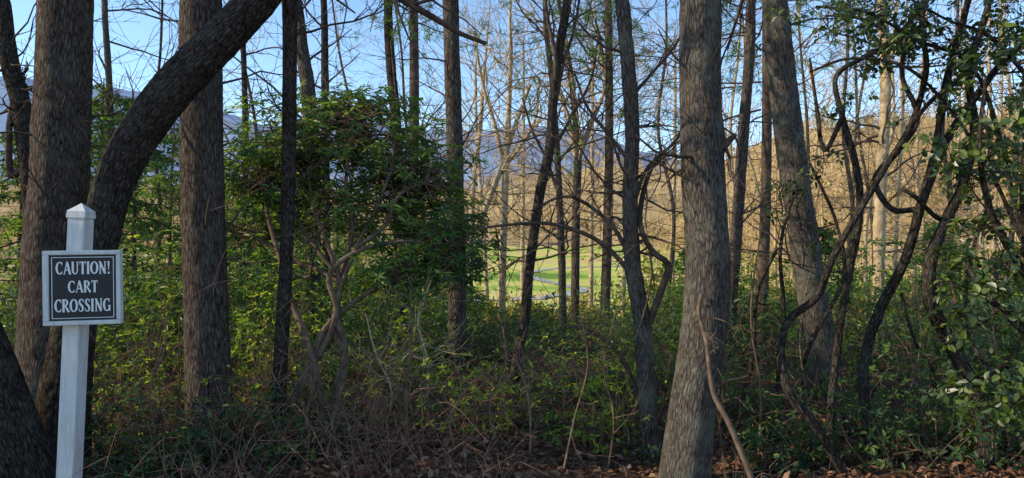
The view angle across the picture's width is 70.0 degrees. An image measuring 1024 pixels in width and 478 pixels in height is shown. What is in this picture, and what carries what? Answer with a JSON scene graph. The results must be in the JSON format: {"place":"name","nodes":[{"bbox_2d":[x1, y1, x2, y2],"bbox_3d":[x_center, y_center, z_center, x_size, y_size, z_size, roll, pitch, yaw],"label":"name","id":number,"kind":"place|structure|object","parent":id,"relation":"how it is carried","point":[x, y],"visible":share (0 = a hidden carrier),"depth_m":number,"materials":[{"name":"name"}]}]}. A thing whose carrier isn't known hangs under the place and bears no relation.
{"place":"outdoors","nodes":[
{"label":"outdoors","id":0,"kind":"place"},
{"bbox_2d":[0,76,680,200],"bbox_3d":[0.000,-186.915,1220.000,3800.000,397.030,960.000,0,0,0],"label":"mountain","id":1,"kind":"structure","parent":0,"point":[29,82],"depth_m":1141.93,"materials":[{"name":"blue stone"}]},
{"bbox_2d":[0,116,1023,477],"bbox_3d":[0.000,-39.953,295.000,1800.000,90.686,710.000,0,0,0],"label":"ground","id":2,"kind":"structure","parent":0,"point":[548,454],"depth_m":6.47,"materials":[{"name":"brown plant"}]},
{"bbox_2d":[0,133,22,322],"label":"hemlock tree","id":3,"kind":"object","parent":2,"relation":"on","point":[11,221],"visible":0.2,"depth_m":10.79,"materials":[{"name":"green plant"}]},
{"bbox_2d":[0,321,56,477],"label":"oak tree","id":4,"kind":"object","parent":2,"relation":"on","point":[27,450],"visible":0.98,"depth_m":4.68,"materials":[{"name":"brown plant"}]},
{"bbox_2d":[0,0,97,248],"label":"crooked tree","id":5,"kind":"object","parent":2,"relation":"on","point":[18,88],"visible":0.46,"depth_m":7.42,"materials":[{"name":"brown plant"}]},
{"bbox_2d":[0,179,132,361],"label":"rhododendron bush","id":6,"kind":"object","parent":2,"relation":"on","point":[14,249],"visible":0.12,"depth_m":8.58,"materials":[{"name":"green plant"}]},
{"bbox_2d":[42,203,123,477],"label":"caution sign","id":7,"kind":"object","parent":2,"relation":"on","point":[82,285],"visible":1,"depth_m":4.21,"materials":[{"name":"white paint"}]},
{"bbox_2d":[0,78,182,320],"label":"hemlock tree","id":8,"kind":"object","parent":2,"relation":"on","point":[96,108],"visible":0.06,"depth_m":11.93,"materials":[{"name":"green plant"}]},
{"bbox_2d":[13,95,232,341],"bbox_3d":[-5.240,-0.049,9.972,2.635,3.776,2.300,0,0,-41],"label":"hemlock tree","id":9,"kind":"object","parent":2,"relation":"on","point":[155,224],"visible":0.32,"depth_m":9.92,"materials":[{"name":"green plant"}]},
{"bbox_2d":[20,0,236,336],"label":"maple tree","id":10,"kind":"object","parent":2,"relation":"on","point":[107,65],"visible":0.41,"depth_m":11.96,"materials":[{"name":"brown plant"}]},
{"bbox_2d":[83,377,173,474],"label":"dark shrub","id":11,"kind":"object","parent":2,"relation":"on","point":[92,436],"visible":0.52,"depth_m":5.25,"materials":[{"name":"green plant"}]},
{"bbox_2d":[0,0,262,402],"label":"oak tree","id":12,"kind":"object","parent":2,"relation":"on","point":[61,151],"visible":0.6,"depth_m":6.20,"materials":[{"name":"brown plant"}]},
{"bbox_2d":[83,425,183,477],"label":"dark shrub","id":13,"kind":"object","parent":2,"relation":"on","point":[124,469],"visible":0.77,"depth_m":4.92,"materials":[{"name":"green plant"}]},
{"bbox_2d":[92,324,174,446],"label":"leafy shrub","id":14,"kind":"object","parent":2,"relation":"on","point":[134,336],"visible":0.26,"depth_m":5.98,"materials":[{"name":"green plant"}]},
{"bbox_2d":[95,220,183,386],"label":"rhododendron bush","id":15,"kind":"object","parent":2,"relation":"on","point":[134,280],"visible":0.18,"depth_m":8.42,"materials":[{"name":"green plant"}]},
{"bbox_2d":[95,234,183,396],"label":"leafy shrub","id":16,"kind":"object","parent":2,"relation":"on","point":[142,319],"visible":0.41,"depth_m":7.45,"materials":[{"name":"green plant"}]},
{"bbox_2d":[107,281,184,440],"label":"leafy shrub","id":17,"kind":"object","parent":2,"relation":"on","point":[176,364],"visible":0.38,"depth_m":6.30,"materials":[{"name":"green plant"}]},
{"bbox_2d":[85,367,218,467],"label":"dark shrub","id":18,"kind":"object","parent":2,"relation":"on","point":[160,416],"visible":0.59,"depth_m":5.34,"materials":[{"name":"green plant"}]},
{"bbox_2d":[92,204,238,434],"bbox_3d":[-2.614,0.698,5.319,1.105,1.931,0.659,0,0,0],"label":"bare sapling","id":19,"kind":"object","parent":2,"relation":"on","point":[159,362],"visible":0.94,"depth_m":5.37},
{"bbox_2d":[99,172,269,363],"bbox_3d":[-4.402,0.395,9.767,2.346,2.622,2.513,0,0,0],"label":"rhododendron bush","id":20,"kind":"object","parent":2,"relation":"on","point":[163,245],"visible":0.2,"depth_m":9.47,"materials":[{"name":"green plant"}]},
{"bbox_2d":[129,426,240,477],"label":"dark shrub","id":21,"kind":"object","parent":2,"relation":"on","point":[198,456],"visible":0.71,"depth_m":4.93,"materials":[{"name":"green plant"}]},
{"bbox_2d":[123,124,251,335],"bbox_3d":[-6.888,-0.196,14.932,3.348,4.605,3.176,0,0,-31],"label":"hemlock tree","id":22,"kind":"object","parent":2,"relation":"on","point":[160,181],"visible":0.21,"depth_m":14.96,"materials":[{"name":"green plant"}]},
{"bbox_2d":[81,0,312,446],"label":"oak tree","id":23,"kind":"object","parent":2,"relation":"on","point":[204,230],"visible":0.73,"depth_m":5.61,"materials":[{"name":"brown plant"}]},
{"bbox_2d":[165,396,247,467],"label":"dark shrub","id":24,"kind":"object","parent":2,"relation":"on","point":[194,430],"visible":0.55,"depth_m":5.15,"materials":[{"name":"green plant"}]},
{"bbox_2d":[94,0,367,337],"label":"maple tree","id":25,"kind":"object","parent":2,"relation":"on","point":[243,61],"visible":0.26,"depth_m":12.91,"materials":[{"name":"brown plant"}]},
{"bbox_2d":[123,173,341,375],"bbox_3d":[-3.367,0.465,8.941,2.506,2.547,2.347,0,0,0],"label":"rhododendron bush","id":26,"kind":"object","parent":2,"relation":"on","point":[234,319],"visible":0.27,"depth_m":8.83,"materials":[{"name":"green plant"}]},
{"bbox_2d":[175,365,298,460],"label":"dark shrub","id":27,"kind":"object","parent":2,"relation":"on","point":[242,409],"visible":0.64,"depth_m":5.36,"materials":[{"name":"green plant"}]},
{"bbox_2d":[173,291,322,431],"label":"leafy shrub","id":28,"kind":"object","parent":2,"relation":"on","point":[248,371],"visible":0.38,"depth_m":6.25,"materials":[{"name":"green plant"}]},
{"bbox_2d":[35,0,486,464],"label":"leaning oak tree","id":29,"kind":"object","parent":2,"relation":"on","point":[182,77],"visible":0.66,"depth_m":5.09,"materials":[{"name":"brown plant"}]},
{"bbox_2d":[230,259,335,384],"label":"leafy shrub","id":30,"kind":"object","parent":2,"relation":"on","point":[264,323],"visible":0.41,"depth_m":7.57,"materials":[{"name":"green plant"}]},
{"bbox_2d":[248,411,321,476],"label":"dark shrub","id":31,"kind":"object","parent":2,"relation":"on","point":[280,455],"visible":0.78,"depth_m":5.03,"materials":[{"name":"green plant"}]},
{"bbox_2d":[228,197,356,340],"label":"bush","id":32,"kind":"object","parent":2,"relation":"on","point":[274,253],"visible":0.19,"depth_m":10.83,"materials":[{"name":"green plant"}]},
{"bbox_2d":[213,314,385,445],"bbox_3d":[-1.607,1.061,5.445,0.957,1.050,1.026,0,0,39],"label":"bare sapling","id":33,"kind":"object","parent":2,"relation":"on","point":[316,373],"visible":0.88,"depth_m":5.48,"materials":[{"name":"brown plant"}]},
{"bbox_2d":[216,0,397,434],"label":"dark slender tree","id":34,"kind":"object","parent":2,"relation":"on","point":[290,33],"visible":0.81,"depth_m":5.85,"materials":[{"name":"brown plant"}]},
{"bbox_2d":[223,0,395,337],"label":"maple tree","id":35,"kind":"object","parent":2,"relation":"on","point":[304,59],"visible":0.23,"depth_m":9.92,"materials":[{"name":"brown plant"}]},
{"bbox_2d":[228,200,407,368],"bbox_3d":[-2.547,0.528,9.460,2.287,2.288,2.438,0,0,0],"label":"rhododendron bush","id":36,"kind":"object","parent":2,"relation":"on","point":[317,297],"visible":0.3,"depth_m":9.28,"materials":[{"name":"green plant"}]},
{"bbox_2d":[306,387,373,450],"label":"dark shrub","id":37,"kind":"object","parent":2,"relation":"on","point":[339,426],"visible":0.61,"depth_m":5.35,"materials":[{"name":"green plant"}]},
{"bbox_2d":[223,0,487,311],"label":"maple tree","id":38,"kind":"object","parent":2,"relation":"on","point":[325,56],"visible":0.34,"depth_m":11.95,"materials":[{"name":"brown plant"}]},
{"bbox_2d":[221,79,516,429],"bbox_3d":[-1.406,0.117,6.613,2.923,3.137,1.868,0,0,0],"label":"rhododendron bush","id":39,"kind":"object","parent":2,"relation":"on","point":[346,118],"visible":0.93,"depth_m":6.33,"materials":[{"name":"green plant"}]},
{"bbox_2d":[302,187,486,369],"bbox_3d":[-1.664,0.507,9.698,2.361,2.428,2.419,0,0,31],"label":"rhododendron bush","id":40,"kind":"object","parent":2,"relation":"on","point":[386,313],"visible":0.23,"depth_m":9.36,"materials":[{"name":"green plant"}]},
{"bbox_2d":[351,273,455,441],"bbox_3d":[-0.825,0.911,5.625,0.798,1.327,0.628,0,0,0],"label":"bare sapling","id":41,"kind":"object","parent":2,"relation":"on","point":[408,367],"visible":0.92,"depth_m":5.55,"materials":[{"name":"brown plant"}]},
{"bbox_2d":[279,0,550,346],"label":"maple tree","id":42,"kind":"object","parent":2,"relation":"on","point":[391,67],"visible":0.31,"depth_m":11.92,"materials":[{"name":"brown plant"}]},
{"bbox_2d":[374,351,458,431],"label":"dark shrub","id":43,"kind":"object","parent":2,"relation":"on","point":[412,390],"visible":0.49,"depth_m":5.94,"materials":[{"name":"green plant"}]},
{"bbox_2d":[336,0,520,346],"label":"pine tree","id":44,"kind":"object","parent":2,"relation":"on","point":[413,64],"visible":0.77,"depth_m":11.94,"materials":[{"name":"brown plant"}]},
{"bbox_2d":[378,276,516,366],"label":"rhododendron bush","id":45,"kind":"object","parent":2,"relation":"on","point":[442,317],"visible":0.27,"depth_m":10.43,"materials":[{"name":"green plant"}]},
{"bbox_2d":[351,0,551,301],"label":"bare tree","id":46,"kind":"object","parent":2,"relation":"on","point":[486,288],"visible":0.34,"depth_m":25.94,"materials":[{"name":"brown plant"}]},
{"bbox_2d":[371,0,539,374],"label":"poplar tree","id":47,"kind":"object","parent":2,"relation":"on","point":[452,82],"visible":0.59,"depth_m":8.71,"materials":[{"name":"brown plant"}]},
{"bbox_2d":[414,321,532,437],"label":"leafy shrub","id":48,"kind":"object","parent":2,"relation":"on","point":[464,418],"visible":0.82,"depth_m":5.81,"materials":[{"name":"green plant"}]},
{"bbox_2d":[365,0,581,285],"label":"bare tree","id":49,"kind":"object","parent":2,"relation":"on","point":[473,185],"visible":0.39,"depth_m":21.94,"materials":[{"name":"brown plant"}]},
{"bbox_2d":[0,0,1022,315],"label":"distant bare trees","id":50,"kind":"object","parent":2,"relation":"on","point":[816,204],"visible":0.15,"depth_m":33.73,"materials":[{"name":"brown plant"}]},
{"bbox_2d":[0,231,1023,424],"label":"understory thicket","id":51,"kind":"object","parent":2,"relation":"on","point":[544,327],"visible":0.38,"depth_m":8.74,"materials":[{"name":"green plant"}]},
{"bbox_2d":[0,95,1023,265],"bbox_3d":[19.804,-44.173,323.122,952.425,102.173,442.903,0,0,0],"label":"hillside forest","id":52,"kind":"object","parent":2,"relation":"on","point":[751,185],"visible":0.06,"depth_m":273.67,"materials":[{"name":"brown plant"}]},
{"bbox_2d":[387,0,647,322],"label":"sycamore tree","id":53,"kind":"object","parent":2,"relation":"on","point":[503,171],"visible":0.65,"depth_m":17.94,"materials":[{"name":"brown plant"}]},
{"bbox_2d":[13,317,1023,477],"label":"dead stems","id":54,"kind":"object","parent":2,"relation":"on","point":[375,410],"visible":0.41,"depth_m":5.43,"materials":[{"name":"brown plant"}]},
{"bbox_2d":[462,0,620,300],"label":"bare tree","id":55,"kind":"object","parent":2,"relation":"on","point":[522,266],"visible":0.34,"depth_m":27.93,"materials":[{"name":"brown plant"}]},
{"bbox_2d":[499,370,591,443],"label":"dark shrub","id":56,"kind":"object","parent":2,"relation":"on","point":[549,425],"visible":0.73,"depth_m":5.91,"materials":[{"name":"green plant"}]},
{"bbox_2d":[82,367,1023,477],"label":"leaf litter","id":57,"kind":"object","parent":2,"relation":"on","point":[920,463],"visible":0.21,"depth_m":5.23,"materials":[{"name":"brown plant"}]},
{"bbox_2d":[466,0,664,398],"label":"slender maple tree","id":58,"kind":"object","parent":2,"relation":"on","point":[559,56],"visible":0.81,"depth_m":7.56,"materials":[{"name":"brown plant"}]},
{"bbox_2d":[459,0,678,329],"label":"pine tree","id":59,"kind":"object","parent":2,"relation":"on","point":[606,275],"visible":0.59,"depth_m":13.91,"materials":[{"name":"brown plant"}]},
{"bbox_2d":[123,237,1023,324],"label":"fairway edge bushes","id":60,"kind":"object","parent":2,"relation":"on","point":[648,271],"visible":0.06,"depth_m":20.87,"materials":[{"name":"green plant"}]},
{"bbox_2d":[501,289,658,477],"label":"bare sapling","id":61,"kind":"object","parent":2,"relation":"on","point":[574,418],"visible":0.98,"depth_m":5.26,"materials":[{"name":"brown plant"}]},
{"bbox_2d":[420,0,740,334],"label":"bare tree","id":62,"kind":"object","parent":2,"relation":"on","point":[561,262],"visible":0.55,"depth_m":13.94,"materials":[{"name":"brown plant"}]},
{"bbox_2d":[532,352,637,453],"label":"leafy shrub","id":63,"kind":"object","parent":2,"relation":"on","point":[577,432],"visible":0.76,"depth_m":5.75,"materials":[{"name":"green plant"}]},
{"bbox_2d":[439,0,736,464],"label":"dogwood tree","id":64,"kind":"object","parent":2,"relation":"on","point":[630,241],"visible":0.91,"depth_m":5.46,"materials":[{"name":"brown plant"}]},
{"bbox_2d":[442,0,738,307],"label":"bare tree","id":65,"kind":"object","parent":2,"relation":"on","point":[591,269],"visible":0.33,"depth_m":23.95,"materials":[{"name":"brown plant"}]},
{"bbox_2d":[460,0,731,331],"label":"bare tree","id":66,"kind":"object","parent":2,"relation":"on","point":[575,268],"visible":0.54,"depth_m":14.93,"materials":[{"name":"brown plant"}]},
{"bbox_2d":[459,0,732,322],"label":"bare tree","id":67,"kind":"object","parent":2,"relation":"on","point":[602,190],"visible":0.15,"depth_m":19.97,"materials":[{"name":"brown plant"}]},
{"bbox_2d":[561,276,647,467],"bbox_3d":[0.649,0.997,5.354,0.652,1.468,0.682,0,0,0],"label":"bare sapling","id":68,"kind":"object","parent":2,"relation":"on","point":[613,414],"visible":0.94,"depth_m":5.30,"materials":[{"name":"brown plant"}]},
{"bbox_2d":[578,336,667,438],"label":"leafy shrub","id":69,"kind":"object","parent":2,"relation":"on","point":[633,421],"visible":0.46,"depth_m":6.09,"materials":[{"name":"green plant"}]},
{"bbox_2d":[619,397,667,466],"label":"dark shrub","id":70,"kind":"object","parent":2,"relation":"on","point":[640,449],"visible":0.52,"depth_m":5.45,"materials":[{"name":"green plant"}]},
{"bbox_2d":[333,246,962,320],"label":"golf fairway","id":71,"kind":"structure","parent":2,"relation":"on","point":[551,275],"depth_m":104.72,"materials":[{"name":"green plant"}]},
{"bbox_2d":[578,0,753,313],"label":"bare tree","id":72,"kind":"object","parent":2,"relation":"on","point":[672,198],"visible":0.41,"depth_m":19.96,"materials":[{"name":"brown plant"}]},
{"bbox_2d":[610,0,746,477],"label":"oak tree","id":73,"kind":"object","parent":2,"relation":"on","point":[688,439],"visible":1,"depth_m":4.83,"materials":[{"name":"grey plant"}]},
{"bbox_2d":[511,1,846,302],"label":"bare tree","id":74,"kind":"object","parent":2,"relation":"on","point":[674,128],"visible":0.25,"depth_m":24.95,"materials":[{"name":"brown plant"}]},
{"bbox_2d":[544,0,864,342],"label":"pine tree","id":75,"kind":"object","parent":2,"relation":"on","point":[766,149],"visible":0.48,"depth_m":11.94,"materials":[{"name":"brown plant"}]},
{"bbox_2d":[697,293,753,477],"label":"leaning dead limb","id":76,"kind":"object","parent":2,"relation":"on","point":[738,445],"visible":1,"depth_m":4.63,"materials":[{"name":"brown plant"}]},
{"bbox_2d":[659,237,807,374],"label":"rhododendron bush","id":77,"kind":"object","parent":2,"relation":"on","point":[749,290],"visible":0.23,"depth_m":9.69,"materials":[{"name":"green plant"}]},
{"bbox_2d":[576,0,907,406],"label":"white oak tree","id":78,"kind":"object","parent":2,"relation":"on","point":[789,140],"visible":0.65,"depth_m":6.89,"materials":[{"name":"grey plant"}]},
{"bbox_2d":[714,354,783,441],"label":"dark shrub","id":79,"kind":"object","parent":2,"relation":"on","point":[733,403],"visible":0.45,"depth_m":5.91,"materials":[{"name":"green plant"}]},
{"bbox_2d":[719,413,802,477],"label":"dark shrub","id":80,"kind":"object","parent":2,"relation":"on","point":[755,441],"visible":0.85,"depth_m":5.02,"materials":[{"name":"green plant"}]},
{"bbox_2d":[658,0,873,366],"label":"maple tree","id":81,"kind":"object","parent":2,"relation":"on","point":[750,39],"visible":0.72,"depth_m":9.44,"materials":[{"name":"brown plant"}]},
{"bbox_2d":[720,329,827,452],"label":"dark shrub","id":82,"kind":"object","parent":2,"relation":"on","point":[778,425],"visible":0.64,"depth_m":5.63,"materials":[{"name":"green plant"}]},
{"bbox_2d":[546,86,1022,285],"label":"beech foliage","id":83,"kind":"object","parent":2,"relation":"on","point":[936,201],"visible":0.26,"depth_m":15.47,"materials":[{"name":"brown plant"}]},
{"bbox_2d":[727,211,843,454],"bbox_3d":[1.907,0.699,5.428,0.872,1.982,0.861,0,0,0],"label":"bare sapling","id":84,"kind":"object","parent":2,"relation":"on","point":[754,349],"visible":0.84,"depth_m":5.45,"materials":[{"name":"brown plant"}]},
{"bbox_2d":[745,389,859,476],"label":"dark shrub","id":85,"kind":"object","parent":2,"relation":"on","point":[804,458],"visible":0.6,"depth_m":5.19,"materials":[{"name":"green plant"}]},
{"bbox_2d":[767,327,911,444],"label":"dark shrub","id":86,"kind":"object","parent":2,"relation":"on","point":[882,379],"visible":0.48,"depth_m":5.87,"materials":[{"name":"green plant"}]},
{"bbox_2d":[751,0,933,327],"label":"bare tree","id":87,"kind":"object","parent":2,"relation":"on","point":[847,159],"visible":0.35,"depth_m":13.97,"materials":[{"name":"brown plant"}]},
{"bbox_2d":[763,211,933,356],"bbox_3d":[4.691,0.622,10.520,2.376,2.026,2.269,0,0,-23],"label":"rhododendron bush","id":88,"kind":"object","parent":2,"relation":"on","point":[858,289],"visible":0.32,"depth_m":10.41,"materials":[{"name":"green plant"}]},
{"bbox_2d":[809,1,916,459],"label":"mountain laurel","id":89,"kind":"object","parent":2,"relation":"on","point":[840,111],"visible":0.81,"depth_m":5.42,"materials":[{"name":"brown plant"}]},
{"bbox_2d":[810,385,933,477],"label":"dark shrub","id":90,"kind":"object","parent":2,"relation":"on","point":[873,452],"visible":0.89,"depth_m":4.94,"materials":[{"name":"green plant"}]},
{"bbox_2d":[730,148,1019,435],"bbox_3d":[3.035,0.583,6.134,2.500,2.627,1.001,0,0,0],"label":"mountain laurel","id":91,"kind":"object","parent":2,"relation":"on","point":[998,210],"visible":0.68,"depth_m":6.14,"materials":[{"name":"brown plant"}]},
{"bbox_2d":[762,0,1010,348],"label":"maple tree","id":92,"kind":"object","parent":2,"relation":"on","point":[878,207],"visible":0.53,"depth_m":10.93,"materials":[{"name":"beige plant"}]},
{"bbox_2d":[817,0,955,314],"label":"bare tree","id":93,"kind":"object","parent":2,"relation":"on","point":[867,217],"visible":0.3,"depth_m":18.97,"materials":[{"name":"brown plant"}]},
{"bbox_2d":[765,0,1023,242],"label":"holly tree","id":94,"kind":"object","parent":2,"relation":"on","point":[960,114],"visible":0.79,"depth_m":4.69,"materials":[{"name":"green plant"}]},
{"bbox_2d":[777,0,1023,476],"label":"mountain laurel","id":95,"kind":"object","parent":2,"relation":"on","point":[801,409],"visible":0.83,"depth_m":4.76,"materials":[{"name":"brown plant"}]},
{"bbox_2d":[799,0,1017,321],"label":"bare tree","id":96,"kind":"object","parent":2,"relation":"on","point":[897,199],"visible":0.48,"depth_m":14.97,"materials":[{"name":"brown plant"}]},
{"bbox_2d":[836,319,1005,463],"bbox_3d":[2.975,1.104,5.538,1.090,1.060,1.098,0,0,-19],"label":"dark shrub","id":97,"kind":"object","parent":2,"relation":"on","point":[900,411],"visible":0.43,"depth_m":5.44,"materials":[{"name":"green plant"}]},
{"bbox_2d":[829,211,1020,367],"bbox_3d":[5.368,0.659,9.540,2.331,2.062,2.374,0,0,-17],"label":"rhododendron bush","id":98,"kind":"object","parent":2,"relation":"on","point":[904,287],"visible":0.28,"depth_m":9.49,"materials":[{"name":"green plant"}]},
{"bbox_2d":[858,0,1023,466],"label":"mountain laurel","id":99,"kind":"object","parent":2,"relation":"on","point":[892,285],"visible":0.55,"depth_m":5.05,"materials":[{"name":"brown plant"}]},
{"bbox_2d":[880,380,1009,477],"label":"dark shrub","id":100,"kind":"object","parent":2,"relation":"on","point":[956,452],"visible":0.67,"depth_m":4.93,"materials":[{"name":"green plant"}]},
{"bbox_2d":[889,220,1004,321],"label":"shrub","id":101,"kind":"object","parent":2,"relation":"on","point":[929,229],"visible":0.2,"depth_m":11.96,"materials":[{"name":"green plant"}]},
{"bbox_2d":[896,358,1023,459],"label":"dark shrub","id":102,"kind":"object","parent":2,"relation":"on","point":[984,370],"visible":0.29,"depth_m":5.32,"materials":[{"name":"green plant"}]},
{"bbox_2d":[900,0,1023,472],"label":"mountain laurel","id":103,"kind":"object","parent":2,"relation":"on","point":[980,446],"visible":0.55,"depth_m":4.83,"materials":[{"name":"brown plant"}]},
{"bbox_2d":[902,26,1023,442],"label":"holly tree","id":104,"kind":"object","parent":2,"relation":"on","point":[985,288],"visible":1,"depth_m":4.32,"materials":[{"name":"green plant"}]},
{"bbox_2d":[931,324,1023,465],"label":"dark shrub","id":105,"kind":"object","parent":2,"relation":"on","point":[991,351],"visible":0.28,"depth_m":5.08,"materials":[{"name":"green plant"}]},
{"bbox_2d":[943,387,1023,472],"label":"dark shrub","id":106,"kind":"object","parent":2,"relation":"on","point":[974,455],"visible":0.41,"depth_m":4.82,"materials":[{"name":"green plant"}]},
{"bbox_2d":[0,0,1023,159],"label":"sky","id":107,"kind":"structure","parent":0,"point":[141,29],"materials":[{"name":"blue"}]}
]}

